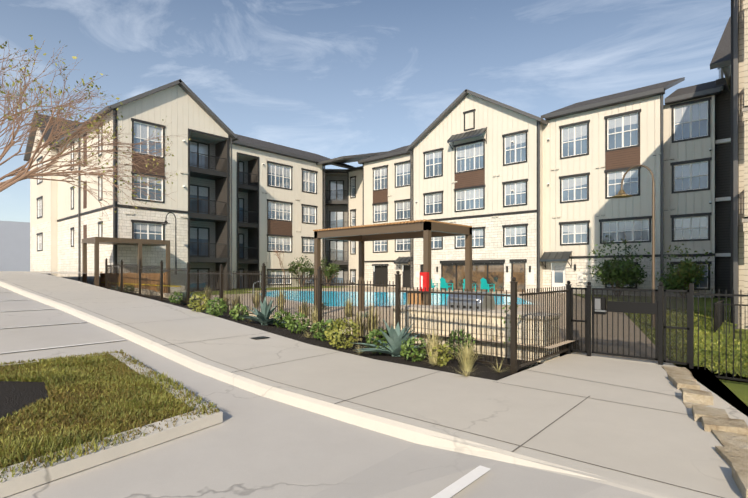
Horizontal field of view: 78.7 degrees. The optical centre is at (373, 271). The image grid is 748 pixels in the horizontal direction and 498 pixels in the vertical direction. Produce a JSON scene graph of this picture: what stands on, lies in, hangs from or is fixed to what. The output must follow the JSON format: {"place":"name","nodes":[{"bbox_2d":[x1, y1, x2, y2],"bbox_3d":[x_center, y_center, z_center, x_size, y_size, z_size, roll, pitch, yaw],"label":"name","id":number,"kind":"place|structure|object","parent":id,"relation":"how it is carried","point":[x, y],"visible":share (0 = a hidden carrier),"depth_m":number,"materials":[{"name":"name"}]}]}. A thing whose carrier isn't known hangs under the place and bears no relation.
{"place":"outdoors","nodes":[
{"label":"outdoors","id":0,"kind":"place"},
{"bbox_2d":[0,0,730,271],"label":"sky","id":1,"kind":"structure","parent":0,"point":[331,79],"materials":[{"name":"blue"}]},
{"bbox_2d":[0,221,747,497],"bbox_3d":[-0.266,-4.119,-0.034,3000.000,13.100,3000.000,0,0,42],"label":"ground","id":2,"kind":"structure","parent":0,"point":[297,415],"depth_m":5.94,"materials":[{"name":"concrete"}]},
{"bbox_2d":[0,35,192,223],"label":"tree","id":3,"kind":"object","parent":2,"relation":"on","point":[23,173],"visible":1,"depth_m":13.12,"materials":[{"name":"brown plant"}]},
{"bbox_2d":[82,237,169,292],"bbox_3d":[-14.139,-0.184,27.587,10.124,3.630,4.350,0,0,42],"label":"canopy","id":4,"kind":"object","parent":2,"relation":"on","point":[97,241],"visible":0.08,"depth_m":28.07,"materials":[{"name":"brown wood"}]},
{"bbox_2d":[23,79,387,290],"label":"wing","id":5,"kind":"structure","parent":2,"relation":"on","point":[237,220],"depth_m":36.26,"materials":[{"name":"beige paint"}]},
{"bbox_2d":[269,244,284,281],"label":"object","id":6,"kind":"object","parent":2,"relation":"on","point":[277,254],"visible":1,"depth_m":39.99,"materials":[{"name":"beige plant"}]},
{"bbox_2d":[288,255,313,286],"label":"tree","id":7,"kind":"object","parent":2,"relation":"on","point":[306,265],"visible":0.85,"depth_m":42.46,"materials":[{"name":"green plant"}]},
{"bbox_2d":[108,283,520,378],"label":"bed plants","id":8,"kind":"object","parent":2,"relation":"on","point":[398,343],"visible":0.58,"depth_m":10.41,"materials":[{"name":"green plant"}]},
{"bbox_2d":[321,256,340,285],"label":"tree","id":9,"kind":"object","parent":2,"relation":"on","point":[331,269],"visible":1,"depth_m":44.51,"materials":[{"name":"green plant"}]},
{"bbox_2d":[0,310,747,481],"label":"grass","id":10,"kind":"structure","parent":2,"relation":"on","point":[141,397],"depth_m":5.96,"materials":[{"name":"green plant"}]},
{"bbox_2d":[313,219,471,310],"bbox_3d":[0.501,0.056,14.997,4.850,2.950,2.565,0,0,42],"label":"pergola","id":11,"kind":"object","parent":2,"relation":"on","point":[425,230],"visible":0.92,"depth_m":14.21,"materials":[{"name":"brown wood"}]},
{"bbox_2d":[161,165,654,288],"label":"lamps","id":12,"kind":"object","parent":2,"relation":"on","point":[621,193],"visible":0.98,"depth_m":13.70,"materials":[{"name":"brown metal"}]},
{"bbox_2d":[105,258,747,381],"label":"fence","id":13,"kind":"object","parent":2,"relation":"on","point":[654,324],"visible":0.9,"depth_m":9.50,"materials":[{"name":"brown metal"}]},
{"bbox_2d":[431,277,494,291],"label":"chairs","id":14,"kind":"object","parent":2,"relation":"on","point":[444,284],"visible":0.62,"depth_m":34.29,"materials":[{"name":"teal plastic"}]},
{"bbox_2d":[391,291,560,362],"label":"stone wall","id":15,"kind":"structure","parent":2,"relation":"on","point":[519,338],"depth_m":10.43,"materials":[{"name":"stone"}]},
{"bbox_2d":[358,17,730,297],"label":"wing","id":16,"kind":"structure","parent":2,"relation":"on","point":[464,139],"depth_m":32.03,"materials":[{"name":"beige paint"}]},
{"bbox_2d":[588,235,651,288],"bbox_3d":[14.960,-0.350,27.836,3.730,3.811,3.642,0,0,42],"label":"tree","id":17,"kind":"object","parent":2,"relation":"on","point":[619,272],"visible":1,"depth_m":27.25,"materials":[{"name":"green plant"}]},
{"bbox_2d":[656,244,713,289],"bbox_3d":[17.649,0.001,25.981,2.753,3.106,3.158,0,0,42],"label":"tree","id":18,"kind":"object","parent":2,"relation":"on","point":[687,273],"visible":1,"depth_m":25.52,"materials":[{"name":"green plant"}]},
{"bbox_2d":[713,0,747,339],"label":"block","id":19,"kind":"structure","parent":2,"relation":"on","point":[739,145],"depth_m":14.08,"materials":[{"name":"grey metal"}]},
{"bbox_2d":[101,138,711,338],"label":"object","id":20,"kind":"object","parent":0,"point":[665,209],"visible":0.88,"depth_m":30.34,"materials":[{"name":"black"}]}
]}

